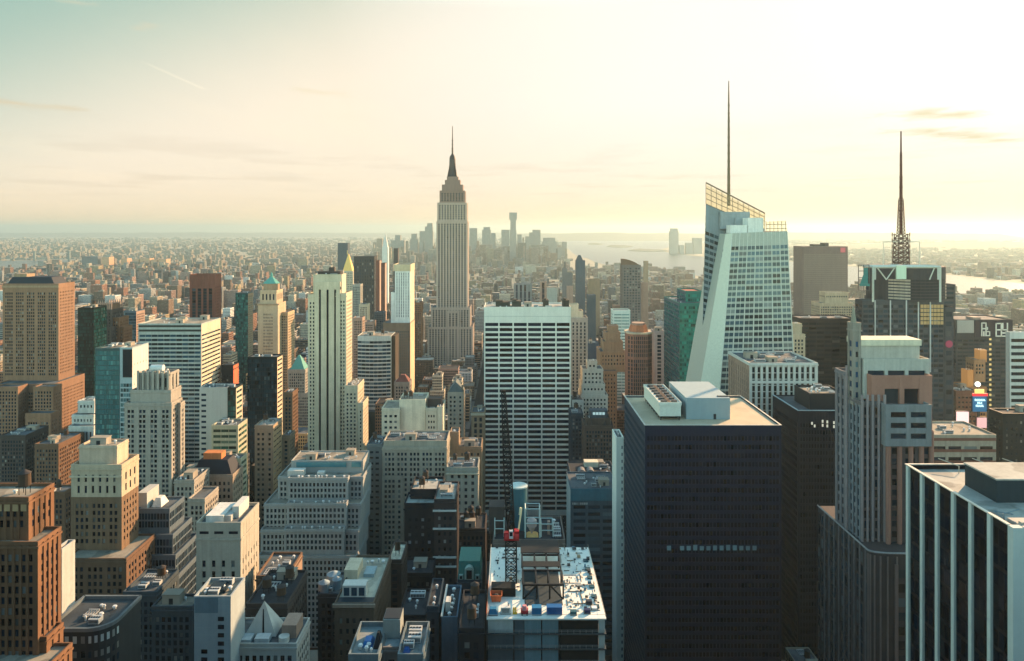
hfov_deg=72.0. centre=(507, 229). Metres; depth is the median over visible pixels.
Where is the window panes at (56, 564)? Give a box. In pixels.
[51,564,56,625]
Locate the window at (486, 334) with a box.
[485,333,497,335]
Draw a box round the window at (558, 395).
[557,394,569,397]
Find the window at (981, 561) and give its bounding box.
[979,556,983,574]
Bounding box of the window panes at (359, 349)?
[358,341,368,406]
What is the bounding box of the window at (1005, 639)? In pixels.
[1004,636,1007,654]
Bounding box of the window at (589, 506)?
[588,505,599,508]
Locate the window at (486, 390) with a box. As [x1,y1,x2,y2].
[485,389,497,391]
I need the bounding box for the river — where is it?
[0,260,79,268]
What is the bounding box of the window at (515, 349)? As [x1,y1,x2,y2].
[514,348,526,351]
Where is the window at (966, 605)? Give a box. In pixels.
[966,605,967,620]
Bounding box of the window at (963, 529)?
[961,525,965,542]
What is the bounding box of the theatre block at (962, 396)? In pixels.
[954,383,976,424]
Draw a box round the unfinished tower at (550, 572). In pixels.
[486,540,605,660]
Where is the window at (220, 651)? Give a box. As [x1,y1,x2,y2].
[218,649,223,653]
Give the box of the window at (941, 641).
[940,638,943,654]
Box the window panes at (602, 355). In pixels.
[602,355,623,426]
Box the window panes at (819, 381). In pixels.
[793,321,834,386]
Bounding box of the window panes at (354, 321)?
[354,321,360,377]
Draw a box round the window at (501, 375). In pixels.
[500,374,511,376]
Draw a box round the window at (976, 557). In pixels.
[974,553,978,570]
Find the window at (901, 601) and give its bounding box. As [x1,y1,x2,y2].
[898,598,904,606]
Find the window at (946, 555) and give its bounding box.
[944,550,948,567]
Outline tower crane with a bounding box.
[501,390,521,583]
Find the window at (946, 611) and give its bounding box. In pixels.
[944,605,948,622]
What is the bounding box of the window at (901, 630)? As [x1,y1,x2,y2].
[898,627,904,635]
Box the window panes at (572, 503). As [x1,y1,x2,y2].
[572,503,587,504]
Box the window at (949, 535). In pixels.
[949,535,950,550]
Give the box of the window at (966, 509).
[966,509,967,524]
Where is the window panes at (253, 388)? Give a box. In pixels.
[248,358,281,480]
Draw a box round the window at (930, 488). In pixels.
[929,486,932,501]
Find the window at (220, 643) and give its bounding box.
[218,641,223,645]
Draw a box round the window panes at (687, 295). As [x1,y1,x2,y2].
[665,291,700,388]
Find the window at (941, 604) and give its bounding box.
[940,602,943,618]
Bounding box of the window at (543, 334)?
[542,333,554,335]
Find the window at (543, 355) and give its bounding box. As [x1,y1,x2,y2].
[542,354,554,356]
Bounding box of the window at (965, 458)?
[964,457,976,460]
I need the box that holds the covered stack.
[488,606,497,615]
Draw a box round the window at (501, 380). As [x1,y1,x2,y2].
[500,379,511,381]
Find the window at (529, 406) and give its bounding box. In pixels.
[528,405,540,407]
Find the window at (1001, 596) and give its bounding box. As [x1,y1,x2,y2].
[999,591,1003,609]
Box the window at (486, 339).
[485,338,497,340]
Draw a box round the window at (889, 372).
[888,371,903,374]
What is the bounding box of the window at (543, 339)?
[542,338,554,340]
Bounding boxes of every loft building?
[61,539,74,613]
[123,565,179,660]
[144,299,149,306]
[150,588,195,660]
[243,401,246,411]
[245,564,307,616]
[255,552,302,587]
[282,430,295,470]
[283,388,297,455]
[292,307,299,312]
[294,347,297,356]
[317,570,344,660]
[332,555,391,660]
[348,608,430,660]
[387,309,390,318]
[389,539,407,607]
[394,374,411,399]
[401,589,429,625]
[403,469,444,557]
[422,373,431,393]
[426,578,444,660]
[433,481,459,593]
[441,584,461,660]
[446,451,479,512]
[458,437,482,512]
[458,581,486,660]
[459,368,472,381]
[459,505,486,660]
[463,386,469,420]
[471,405,485,512]
[474,332,482,354]
[474,340,481,359]
[487,519,492,560]
[489,482,565,546]
[500,287,508,292]
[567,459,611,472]
[571,392,583,417]
[848,285,854,297]
[963,312,985,314]
[970,306,988,314]
[997,301,1011,310]
[1011,308,1023,325]
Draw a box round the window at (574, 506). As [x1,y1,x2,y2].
[573,505,584,508]
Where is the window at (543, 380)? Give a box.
[542,379,554,381]
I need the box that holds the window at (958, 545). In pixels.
[956,540,960,557]
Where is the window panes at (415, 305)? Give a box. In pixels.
[415,305,420,358]
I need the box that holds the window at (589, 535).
[588,534,599,536]
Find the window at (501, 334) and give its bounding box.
[500,333,511,335]
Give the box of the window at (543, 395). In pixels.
[542,394,554,397]
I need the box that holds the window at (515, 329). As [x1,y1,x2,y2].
[514,328,526,330]
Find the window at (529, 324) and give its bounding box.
[528,323,540,325]
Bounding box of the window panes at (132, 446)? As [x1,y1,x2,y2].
[128,408,216,529]
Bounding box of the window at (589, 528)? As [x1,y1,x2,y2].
[588,527,599,529]
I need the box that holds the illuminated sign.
[971,389,987,416]
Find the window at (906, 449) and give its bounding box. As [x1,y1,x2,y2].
[905,448,914,453]
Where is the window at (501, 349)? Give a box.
[500,348,511,351]
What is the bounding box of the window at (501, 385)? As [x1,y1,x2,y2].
[500,384,511,386]
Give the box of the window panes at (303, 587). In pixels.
[294,587,303,614]
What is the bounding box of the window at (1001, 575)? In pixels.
[999,570,1003,588]
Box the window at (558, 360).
[557,359,569,361]
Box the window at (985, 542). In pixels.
[984,540,986,556]
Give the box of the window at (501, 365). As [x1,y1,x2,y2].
[500,364,511,366]
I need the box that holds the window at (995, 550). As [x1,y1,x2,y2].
[993,545,997,564]
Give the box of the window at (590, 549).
[589,548,599,550]
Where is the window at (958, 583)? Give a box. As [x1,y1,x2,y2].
[956,578,960,595]
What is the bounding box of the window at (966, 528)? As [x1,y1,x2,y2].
[966,528,967,543]
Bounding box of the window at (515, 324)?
[514,323,526,325]
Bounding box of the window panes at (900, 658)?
[818,512,904,660]
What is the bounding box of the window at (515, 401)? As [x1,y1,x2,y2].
[514,400,526,402]
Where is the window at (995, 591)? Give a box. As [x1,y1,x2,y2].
[993,586,997,605]
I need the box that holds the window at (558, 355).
[557,354,569,356]
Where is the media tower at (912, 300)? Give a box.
[855,131,955,420]
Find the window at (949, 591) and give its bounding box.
[949,591,950,606]
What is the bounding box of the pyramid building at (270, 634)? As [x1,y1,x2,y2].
[240,601,310,660]
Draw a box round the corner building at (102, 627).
[61,595,141,660]
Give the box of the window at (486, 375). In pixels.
[485,374,497,376]
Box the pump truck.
[521,604,527,615]
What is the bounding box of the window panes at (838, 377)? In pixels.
[838,377,905,538]
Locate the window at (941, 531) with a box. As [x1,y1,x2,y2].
[940,529,943,545]
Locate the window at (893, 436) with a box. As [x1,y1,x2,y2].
[891,434,905,438]
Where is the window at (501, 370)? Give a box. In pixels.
[500,369,511,371]
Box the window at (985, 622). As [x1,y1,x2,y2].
[984,620,986,636]
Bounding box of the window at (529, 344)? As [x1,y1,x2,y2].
[528,343,540,345]
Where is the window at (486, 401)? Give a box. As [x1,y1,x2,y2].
[485,400,497,402]
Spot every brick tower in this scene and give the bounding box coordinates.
[0,469,73,660]
[69,435,155,601]
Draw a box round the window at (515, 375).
[514,374,526,376]
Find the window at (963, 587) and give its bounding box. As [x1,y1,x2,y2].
[961,582,965,599]
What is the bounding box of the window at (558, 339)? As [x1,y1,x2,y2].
[557,338,569,340]
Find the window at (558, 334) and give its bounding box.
[557,333,569,335]
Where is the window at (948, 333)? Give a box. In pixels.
[946,331,951,335]
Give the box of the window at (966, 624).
[966,624,967,639]
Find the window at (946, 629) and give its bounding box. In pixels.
[944,623,948,641]
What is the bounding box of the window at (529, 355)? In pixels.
[528,354,540,356]
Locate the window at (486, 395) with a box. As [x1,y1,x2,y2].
[485,394,497,397]
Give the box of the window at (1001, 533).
[999,529,1003,547]
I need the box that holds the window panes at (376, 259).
[355,259,376,319]
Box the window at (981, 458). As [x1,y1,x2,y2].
[980,457,992,460]
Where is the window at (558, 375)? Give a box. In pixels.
[557,374,569,376]
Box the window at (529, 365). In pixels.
[528,364,540,366]
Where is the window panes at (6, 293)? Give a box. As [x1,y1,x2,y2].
[0,291,78,434]
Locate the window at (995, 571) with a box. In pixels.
[993,566,997,584]
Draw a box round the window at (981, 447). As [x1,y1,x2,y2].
[980,446,992,448]
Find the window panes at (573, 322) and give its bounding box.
[573,322,585,392]
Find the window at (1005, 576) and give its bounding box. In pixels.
[1004,573,1007,591]
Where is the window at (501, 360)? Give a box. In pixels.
[500,359,511,361]
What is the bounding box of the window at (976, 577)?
[974,572,978,590]
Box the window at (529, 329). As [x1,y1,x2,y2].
[528,328,540,330]
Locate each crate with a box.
[570,609,576,615]
[584,608,590,613]
[585,599,591,604]
[591,605,597,609]
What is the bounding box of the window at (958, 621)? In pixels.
[956,615,960,633]
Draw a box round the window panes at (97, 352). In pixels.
[96,351,118,437]
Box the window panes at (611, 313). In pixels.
[611,313,624,403]
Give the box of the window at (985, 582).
[984,580,986,596]
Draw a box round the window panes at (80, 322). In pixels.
[78,307,106,397]
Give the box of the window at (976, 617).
[974,611,978,629]
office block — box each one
[0,424,48,482]
[34,429,83,483]
[54,479,70,543]
[138,484,195,592]
[194,577,244,660]
[195,496,259,616]
[254,413,281,552]
[259,448,371,647]
[352,281,362,360]
[353,316,364,378]
[359,300,369,320]
[365,320,375,331]
[366,432,385,554]
[374,309,385,331]
[381,390,444,436]
[382,430,450,554]
[407,557,435,588]
[414,300,422,358]
[450,427,459,456]
[514,283,531,301]
[566,471,611,654]
[568,402,583,460]
[586,294,595,340]
[588,337,598,358]
[989,404,1023,461]
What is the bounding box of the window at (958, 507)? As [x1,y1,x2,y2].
[956,503,960,519]
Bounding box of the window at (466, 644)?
[464,642,469,647]
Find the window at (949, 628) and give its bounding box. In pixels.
[949,628,950,643]
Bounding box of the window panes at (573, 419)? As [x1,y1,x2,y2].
[573,419,580,458]
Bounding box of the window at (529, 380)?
[528,379,540,381]
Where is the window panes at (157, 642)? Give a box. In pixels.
[156,641,188,660]
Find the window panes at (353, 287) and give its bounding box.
[353,287,357,316]
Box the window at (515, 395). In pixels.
[514,394,526,397]
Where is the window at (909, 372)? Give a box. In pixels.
[908,371,923,374]
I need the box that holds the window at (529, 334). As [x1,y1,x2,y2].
[528,333,540,335]
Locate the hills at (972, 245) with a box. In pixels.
[788,241,1023,249]
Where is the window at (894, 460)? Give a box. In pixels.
[892,458,896,463]
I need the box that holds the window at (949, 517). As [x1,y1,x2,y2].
[949,517,950,531]
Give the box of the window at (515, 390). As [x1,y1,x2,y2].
[514,389,526,391]
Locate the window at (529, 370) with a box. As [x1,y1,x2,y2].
[528,369,540,371]
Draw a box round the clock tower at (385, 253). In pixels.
[382,232,388,302]
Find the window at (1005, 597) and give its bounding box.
[1004,594,1007,612]
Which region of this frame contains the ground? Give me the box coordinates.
[0,233,1023,301]
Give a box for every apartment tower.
[0,289,2,301]
[0,310,2,321]
[0,356,2,369]
[0,370,2,381]
[75,290,87,303]
[78,293,93,304]
[82,281,90,293]
[84,280,99,284]
[91,283,106,293]
[91,290,106,304]
[105,294,120,301]
[128,292,143,308]
[128,296,140,309]
[139,286,155,299]
[145,313,154,321]
[150,294,162,312]
[158,290,166,295]
[158,299,173,317]
[165,290,175,298]
[167,285,181,300]
[171,279,181,284]
[173,312,189,317]
[179,302,189,312]
[182,286,187,298]
[185,287,189,296]
[185,464,196,470]
[221,287,225,307]
[221,305,233,318]
[221,316,231,331]
[221,329,232,345]
[221,344,234,364]
[223,289,227,307]
[223,340,234,344]
[223,351,239,383]
[228,290,240,306]
[247,453,248,495]
[253,287,260,304]
[253,312,256,330]
[253,342,257,353]
[255,301,259,315]
[283,294,287,301]
[286,294,296,306]
[289,290,299,300]
[296,284,304,290]
[297,298,307,312]
[299,291,307,297]
[300,322,307,337]
[303,442,307,450]
[375,398,393,434]
[423,301,430,314]
[423,313,430,340]
[429,298,435,303]
[430,370,445,410]
[438,365,458,407]
[452,374,465,436]
[469,299,473,315]
[471,287,478,294]
[473,291,480,298]
[475,308,483,331]
[476,298,484,308]
[484,287,491,300]
[567,286,572,302]
[600,307,603,325]
[608,286,614,298]
[610,304,619,311]
[616,291,619,303]
[620,259,640,323]
[643,261,647,282]
[650,290,659,302]
[651,284,663,298]
[674,285,682,291]
[985,289,997,304]
[1008,292,1023,301]
[1012,297,1023,307]
[1013,326,1023,330]
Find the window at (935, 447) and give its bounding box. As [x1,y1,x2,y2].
[934,446,944,448]
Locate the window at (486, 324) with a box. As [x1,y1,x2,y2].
[485,323,497,325]
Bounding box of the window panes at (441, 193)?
[429,193,470,364]
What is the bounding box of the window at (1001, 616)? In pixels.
[999,611,1003,630]
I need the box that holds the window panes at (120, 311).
[108,311,128,343]
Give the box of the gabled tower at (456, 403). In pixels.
[448,379,464,438]
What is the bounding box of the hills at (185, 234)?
[0,232,500,236]
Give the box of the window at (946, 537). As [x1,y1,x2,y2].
[944,532,948,548]
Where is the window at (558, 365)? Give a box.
[557,364,569,366]
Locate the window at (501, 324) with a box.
[500,323,511,325]
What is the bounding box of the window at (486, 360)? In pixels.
[485,359,497,361]
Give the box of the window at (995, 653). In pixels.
[993,647,997,660]
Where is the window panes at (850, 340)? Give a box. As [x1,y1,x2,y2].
[850,340,857,397]
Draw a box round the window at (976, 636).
[974,631,978,649]
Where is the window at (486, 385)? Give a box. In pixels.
[485,384,497,386]
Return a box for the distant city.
[0,237,1023,580]
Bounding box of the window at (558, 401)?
[557,400,569,402]
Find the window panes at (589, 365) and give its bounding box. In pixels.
[584,365,605,416]
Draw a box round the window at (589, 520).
[588,519,599,522]
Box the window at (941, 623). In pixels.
[940,620,943,636]
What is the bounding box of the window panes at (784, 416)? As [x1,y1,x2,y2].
[783,414,834,658]
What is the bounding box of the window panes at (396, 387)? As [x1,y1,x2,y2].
[396,387,407,397]
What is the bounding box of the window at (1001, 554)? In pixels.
[999,549,1003,568]
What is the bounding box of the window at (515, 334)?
[514,333,526,335]
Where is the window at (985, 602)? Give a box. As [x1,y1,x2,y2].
[984,600,986,616]
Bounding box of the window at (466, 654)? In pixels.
[464,652,469,657]
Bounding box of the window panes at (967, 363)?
[967,363,984,428]
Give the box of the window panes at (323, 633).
[322,632,333,660]
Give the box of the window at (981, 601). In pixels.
[979,596,983,614]
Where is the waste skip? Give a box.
[490,590,501,601]
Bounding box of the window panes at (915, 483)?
[911,475,1007,660]
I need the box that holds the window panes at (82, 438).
[37,438,82,483]
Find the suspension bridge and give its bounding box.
[5,251,79,260]
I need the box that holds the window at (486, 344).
[485,343,497,345]
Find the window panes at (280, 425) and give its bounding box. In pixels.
[259,425,280,550]
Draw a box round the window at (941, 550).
[940,547,943,563]
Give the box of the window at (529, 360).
[528,359,540,361]
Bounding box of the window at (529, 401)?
[528,400,540,402]
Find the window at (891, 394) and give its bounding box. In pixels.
[885,389,897,402]
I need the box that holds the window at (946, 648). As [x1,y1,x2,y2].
[944,642,948,659]
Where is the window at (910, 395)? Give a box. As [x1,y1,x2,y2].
[904,389,917,402]
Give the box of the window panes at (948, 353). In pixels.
[856,304,951,420]
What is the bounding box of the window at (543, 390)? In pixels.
[542,389,554,391]
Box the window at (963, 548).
[961,544,965,561]
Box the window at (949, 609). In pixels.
[949,609,950,624]
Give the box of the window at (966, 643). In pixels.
[966,643,967,659]
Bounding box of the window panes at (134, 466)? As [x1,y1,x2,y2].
[76,466,151,582]
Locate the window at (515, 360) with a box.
[514,359,526,361]
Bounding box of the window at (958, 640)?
[956,634,960,652]
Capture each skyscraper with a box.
[391,235,404,252]
[410,234,417,252]
[420,223,433,259]
[428,126,473,364]
[469,228,476,253]
[482,227,490,244]
[491,233,495,248]
[501,230,508,246]
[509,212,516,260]
[517,234,521,246]
[525,230,540,248]
[542,238,556,252]
[557,247,562,259]
[562,242,566,256]
[669,228,678,253]
[679,245,683,253]
[685,243,692,253]
[686,81,793,394]
[692,238,701,253]
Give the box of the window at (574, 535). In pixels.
[573,534,584,536]
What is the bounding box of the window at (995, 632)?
[993,627,997,646]
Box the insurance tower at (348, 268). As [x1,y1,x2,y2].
[343,250,353,290]
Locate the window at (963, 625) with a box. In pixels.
[961,620,965,638]
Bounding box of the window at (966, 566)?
[966,566,967,582]
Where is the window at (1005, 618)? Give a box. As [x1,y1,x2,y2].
[1004,615,1007,633]
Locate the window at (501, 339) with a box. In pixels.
[500,338,511,340]
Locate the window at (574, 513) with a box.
[573,512,584,515]
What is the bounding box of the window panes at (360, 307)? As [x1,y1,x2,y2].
[360,307,366,319]
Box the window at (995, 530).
[993,525,997,543]
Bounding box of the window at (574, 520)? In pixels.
[573,519,584,522]
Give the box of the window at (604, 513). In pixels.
[603,512,611,515]
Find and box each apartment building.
[117,286,127,294]
[243,392,246,400]
[294,312,305,322]
[298,426,307,452]
[310,648,317,660]
[415,357,434,391]
[419,291,428,301]
[426,295,435,301]
[433,365,439,372]
[452,358,464,365]
[463,382,474,398]
[481,294,490,301]
[499,293,509,300]
[598,326,606,345]
[600,301,607,311]
[607,297,617,312]
[648,312,653,318]
[651,298,659,311]
[654,319,663,328]
[665,290,670,295]
[956,307,968,314]
[961,293,976,302]
[968,304,983,308]
[975,292,984,297]
[977,296,995,304]
[993,286,1003,290]
[998,291,1012,293]
[998,292,1001,301]
[1002,295,1007,301]
[1011,289,1023,293]
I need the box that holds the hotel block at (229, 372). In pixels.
[221,362,238,383]
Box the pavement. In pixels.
[427,342,624,647]
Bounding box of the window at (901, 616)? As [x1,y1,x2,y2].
[898,613,904,620]
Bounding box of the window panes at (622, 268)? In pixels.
[622,268,639,322]
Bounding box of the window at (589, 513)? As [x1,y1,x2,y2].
[588,512,599,515]
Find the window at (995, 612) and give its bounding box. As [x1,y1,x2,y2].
[993,607,997,625]
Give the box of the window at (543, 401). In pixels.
[542,400,554,402]
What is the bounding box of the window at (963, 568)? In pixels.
[961,563,965,580]
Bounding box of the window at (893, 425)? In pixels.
[891,423,905,427]
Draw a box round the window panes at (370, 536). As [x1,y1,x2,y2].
[370,536,378,554]
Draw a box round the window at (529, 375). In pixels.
[528,374,540,376]
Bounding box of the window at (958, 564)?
[956,559,960,576]
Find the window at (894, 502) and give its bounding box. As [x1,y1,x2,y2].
[892,500,896,505]
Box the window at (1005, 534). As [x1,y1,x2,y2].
[1004,532,1007,549]
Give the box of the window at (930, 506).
[929,504,932,519]
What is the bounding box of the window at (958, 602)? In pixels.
[956,597,960,614]
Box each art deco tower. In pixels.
[123,365,218,532]
[257,272,294,391]
[307,267,368,450]
[569,303,587,394]
[596,324,624,428]
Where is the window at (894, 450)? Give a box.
[892,448,896,453]
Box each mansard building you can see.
[196,450,243,501]
[457,547,482,596]
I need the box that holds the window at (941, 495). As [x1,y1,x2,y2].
[940,493,943,508]
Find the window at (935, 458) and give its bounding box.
[934,457,944,460]
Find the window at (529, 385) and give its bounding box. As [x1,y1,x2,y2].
[528,384,540,386]
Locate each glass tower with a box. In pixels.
[78,300,106,397]
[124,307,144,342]
[235,291,252,391]
[247,354,282,481]
[575,255,584,314]
[611,308,629,403]
[664,288,701,388]
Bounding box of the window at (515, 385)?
[514,384,526,386]
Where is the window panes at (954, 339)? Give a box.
[954,339,1005,430]
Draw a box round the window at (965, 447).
[964,446,976,448]
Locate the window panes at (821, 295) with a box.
[813,295,851,315]
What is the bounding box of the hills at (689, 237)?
[509,232,1023,240]
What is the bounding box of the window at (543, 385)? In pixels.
[542,384,554,386]
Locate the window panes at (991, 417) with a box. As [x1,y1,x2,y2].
[991,417,1021,460]
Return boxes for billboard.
[955,411,968,422]
[975,417,986,427]
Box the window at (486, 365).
[485,364,497,366]
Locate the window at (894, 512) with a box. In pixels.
[892,510,896,515]
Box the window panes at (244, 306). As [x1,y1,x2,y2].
[236,295,250,391]
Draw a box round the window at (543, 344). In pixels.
[542,343,554,345]
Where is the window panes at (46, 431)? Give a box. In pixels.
[2,431,46,482]
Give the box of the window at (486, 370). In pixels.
[485,369,497,371]
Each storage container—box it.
[532,604,541,613]
[547,604,561,613]
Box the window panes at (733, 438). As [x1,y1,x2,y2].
[647,436,778,656]
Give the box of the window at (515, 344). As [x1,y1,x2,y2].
[514,343,526,345]
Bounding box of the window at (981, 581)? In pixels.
[979,576,983,594]
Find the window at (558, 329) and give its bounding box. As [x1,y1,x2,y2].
[557,328,569,330]
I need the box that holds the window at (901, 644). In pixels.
[898,641,904,649]
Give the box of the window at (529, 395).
[528,394,540,397]
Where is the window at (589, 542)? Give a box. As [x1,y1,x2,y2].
[588,541,599,543]
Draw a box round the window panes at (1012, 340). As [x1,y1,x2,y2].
[1011,339,1023,407]
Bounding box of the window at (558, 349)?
[557,348,569,351]
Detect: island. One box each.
[607,245,632,247]
[628,249,667,251]
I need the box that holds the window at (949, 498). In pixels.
[949,498,950,513]
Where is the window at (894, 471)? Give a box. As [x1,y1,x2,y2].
[892,469,896,474]
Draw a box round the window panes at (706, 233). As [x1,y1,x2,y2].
[703,231,717,319]
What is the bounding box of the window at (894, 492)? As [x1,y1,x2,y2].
[892,490,896,495]
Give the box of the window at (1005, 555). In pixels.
[1004,553,1007,570]
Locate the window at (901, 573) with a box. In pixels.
[898,570,904,577]
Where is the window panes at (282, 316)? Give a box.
[282,316,286,390]
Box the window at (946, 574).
[944,568,948,585]
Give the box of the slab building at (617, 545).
[612,429,623,660]
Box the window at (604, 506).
[603,505,611,508]
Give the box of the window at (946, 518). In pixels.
[944,514,948,530]
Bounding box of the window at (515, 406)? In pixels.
[514,405,526,407]
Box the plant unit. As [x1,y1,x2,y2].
[500,603,510,613]
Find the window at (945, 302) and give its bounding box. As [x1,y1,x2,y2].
[944,301,953,303]
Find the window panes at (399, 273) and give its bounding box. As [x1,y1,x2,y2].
[384,273,408,375]
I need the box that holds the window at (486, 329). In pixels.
[485,328,497,330]
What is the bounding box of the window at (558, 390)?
[557,389,569,391]
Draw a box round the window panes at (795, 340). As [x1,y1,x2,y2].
[795,340,802,355]
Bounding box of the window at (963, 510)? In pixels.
[961,506,965,522]
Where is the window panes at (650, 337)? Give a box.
[628,336,651,395]
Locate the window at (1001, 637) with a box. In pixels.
[999,632,1003,651]
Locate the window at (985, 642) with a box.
[984,640,986,656]
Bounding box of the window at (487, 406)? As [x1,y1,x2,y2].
[485,405,497,407]
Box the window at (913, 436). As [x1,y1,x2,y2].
[911,434,925,438]
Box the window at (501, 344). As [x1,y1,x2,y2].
[500,343,511,345]
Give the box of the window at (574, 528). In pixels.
[573,527,584,529]
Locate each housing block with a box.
[82,256,102,266]
[102,257,113,265]
[121,258,131,264]
[140,258,153,264]
[159,259,170,264]
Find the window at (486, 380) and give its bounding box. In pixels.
[485,379,497,381]
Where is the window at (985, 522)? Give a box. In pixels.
[984,520,986,536]
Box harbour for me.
[561,241,1023,293]
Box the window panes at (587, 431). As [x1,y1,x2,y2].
[587,431,610,460]
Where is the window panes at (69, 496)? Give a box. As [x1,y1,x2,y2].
[66,496,69,538]
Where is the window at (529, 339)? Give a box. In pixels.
[528,338,540,340]
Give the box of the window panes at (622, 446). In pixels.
[622,446,622,657]
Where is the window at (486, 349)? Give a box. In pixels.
[485,348,497,351]
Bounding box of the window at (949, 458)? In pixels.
[948,457,960,460]
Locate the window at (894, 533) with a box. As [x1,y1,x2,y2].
[892,531,896,536]
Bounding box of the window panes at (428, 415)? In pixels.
[428,415,434,428]
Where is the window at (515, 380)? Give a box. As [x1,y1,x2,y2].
[514,379,526,381]
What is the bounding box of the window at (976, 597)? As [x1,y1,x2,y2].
[974,592,978,610]
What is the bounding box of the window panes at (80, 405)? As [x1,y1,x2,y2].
[74,405,91,421]
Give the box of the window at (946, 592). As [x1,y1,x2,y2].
[944,587,948,604]
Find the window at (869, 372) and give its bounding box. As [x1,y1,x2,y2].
[868,371,883,374]
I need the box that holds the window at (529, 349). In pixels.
[528,348,540,351]
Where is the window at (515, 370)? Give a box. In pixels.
[514,369,526,371]
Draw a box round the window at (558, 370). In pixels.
[557,369,569,371]
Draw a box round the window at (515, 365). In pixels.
[514,364,526,366]
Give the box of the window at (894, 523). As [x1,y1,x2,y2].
[892,521,896,526]
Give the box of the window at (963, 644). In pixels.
[961,639,965,657]
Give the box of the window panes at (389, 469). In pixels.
[385,463,411,553]
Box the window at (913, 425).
[911,423,925,427]
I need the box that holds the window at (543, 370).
[542,369,554,371]
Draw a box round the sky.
[0,0,1023,232]
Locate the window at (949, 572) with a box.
[949,572,950,587]
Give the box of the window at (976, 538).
[974,533,978,551]
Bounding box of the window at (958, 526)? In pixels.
[956,521,960,538]
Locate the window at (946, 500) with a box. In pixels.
[944,495,948,511]
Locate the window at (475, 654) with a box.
[473,652,477,657]
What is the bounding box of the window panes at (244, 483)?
[243,424,245,495]
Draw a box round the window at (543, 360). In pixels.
[542,359,554,361]
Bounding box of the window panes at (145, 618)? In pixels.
[141,617,151,658]
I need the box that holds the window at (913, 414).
[911,412,925,416]
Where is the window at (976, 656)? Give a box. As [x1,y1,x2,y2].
[974,651,978,660]
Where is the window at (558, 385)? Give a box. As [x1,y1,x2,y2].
[557,384,569,386]
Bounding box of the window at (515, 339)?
[514,338,526,340]
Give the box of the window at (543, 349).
[542,348,554,351]
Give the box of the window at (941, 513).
[940,511,943,527]
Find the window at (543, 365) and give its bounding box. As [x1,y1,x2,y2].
[542,364,554,366]
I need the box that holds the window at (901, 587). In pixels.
[898,584,904,592]
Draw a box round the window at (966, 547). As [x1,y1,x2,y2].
[966,547,967,562]
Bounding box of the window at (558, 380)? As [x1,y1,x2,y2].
[557,379,569,381]
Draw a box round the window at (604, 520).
[603,519,611,522]
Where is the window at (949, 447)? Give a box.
[948,446,960,448]
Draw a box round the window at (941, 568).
[940,565,943,581]
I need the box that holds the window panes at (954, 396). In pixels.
[954,396,974,421]
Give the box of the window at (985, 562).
[984,560,986,576]
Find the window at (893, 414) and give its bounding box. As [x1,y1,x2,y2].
[891,412,905,416]
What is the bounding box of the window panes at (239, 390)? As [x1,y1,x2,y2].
[237,389,240,417]
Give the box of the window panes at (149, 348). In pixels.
[140,329,219,469]
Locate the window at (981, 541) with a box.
[979,536,983,554]
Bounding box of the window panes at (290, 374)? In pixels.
[290,374,307,424]
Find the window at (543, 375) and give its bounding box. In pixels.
[542,374,554,376]
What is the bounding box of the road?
[466,341,624,660]
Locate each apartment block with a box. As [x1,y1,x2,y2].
[540,281,546,301]
[547,288,556,301]
[587,278,599,334]
[641,282,647,328]
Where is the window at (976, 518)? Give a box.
[974,514,978,531]
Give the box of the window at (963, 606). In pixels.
[961,601,965,618]
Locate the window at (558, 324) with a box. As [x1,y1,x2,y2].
[557,323,569,325]
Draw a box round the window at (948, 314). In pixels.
[946,312,951,316]
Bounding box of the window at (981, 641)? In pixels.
[979,635,983,654]
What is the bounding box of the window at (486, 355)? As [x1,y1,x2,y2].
[485,354,497,356]
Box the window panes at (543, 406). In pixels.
[485,405,569,509]
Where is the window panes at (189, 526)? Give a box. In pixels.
[170,502,195,592]
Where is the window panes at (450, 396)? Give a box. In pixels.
[450,396,460,436]
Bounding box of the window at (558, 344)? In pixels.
[557,343,569,345]
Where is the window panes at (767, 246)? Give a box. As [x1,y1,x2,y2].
[722,245,792,394]
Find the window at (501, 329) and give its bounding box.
[500,328,511,330]
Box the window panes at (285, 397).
[285,397,289,431]
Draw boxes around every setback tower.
[287,355,307,425]
[578,359,607,417]
[581,408,613,462]
[792,322,805,356]
[811,291,852,316]
[954,349,986,429]
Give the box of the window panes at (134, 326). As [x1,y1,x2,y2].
[124,313,135,342]
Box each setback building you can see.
[68,396,94,441]
[143,305,158,314]
[171,297,180,309]
[249,463,254,501]
[294,328,299,345]
[294,337,307,350]
[306,347,307,364]
[418,384,429,395]
[463,355,476,386]
[474,347,480,367]
[600,303,606,313]
[604,317,609,325]
[648,318,655,328]
[654,310,663,319]
[781,647,817,660]
[956,293,962,299]
[956,303,967,307]
[970,286,983,292]
[994,304,1010,318]
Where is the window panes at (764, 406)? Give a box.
[742,367,770,415]
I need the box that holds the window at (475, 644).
[473,642,477,647]
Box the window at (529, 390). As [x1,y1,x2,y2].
[528,389,540,391]
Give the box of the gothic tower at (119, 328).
[97,298,132,344]
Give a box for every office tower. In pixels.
[0,273,84,434]
[95,341,148,438]
[138,315,220,469]
[189,273,220,317]
[199,383,247,495]
[338,243,349,269]
[354,256,376,319]
[358,329,398,441]
[376,260,380,310]
[381,263,386,319]
[383,263,414,391]
[394,248,398,289]
[484,298,570,514]
[562,268,572,298]
[624,322,652,395]
[624,382,780,660]
[651,327,663,383]
[728,351,818,417]
[772,383,834,659]
[792,315,850,387]
[793,243,847,314]
[817,306,933,660]
[905,458,1023,660]
[932,421,995,462]
[954,315,1012,430]
[1005,331,1023,407]
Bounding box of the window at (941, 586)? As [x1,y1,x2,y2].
[940,584,943,600]
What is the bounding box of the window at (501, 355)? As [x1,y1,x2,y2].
[500,354,511,356]
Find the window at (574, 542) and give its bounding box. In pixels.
[573,541,584,543]
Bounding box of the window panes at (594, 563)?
[592,562,611,649]

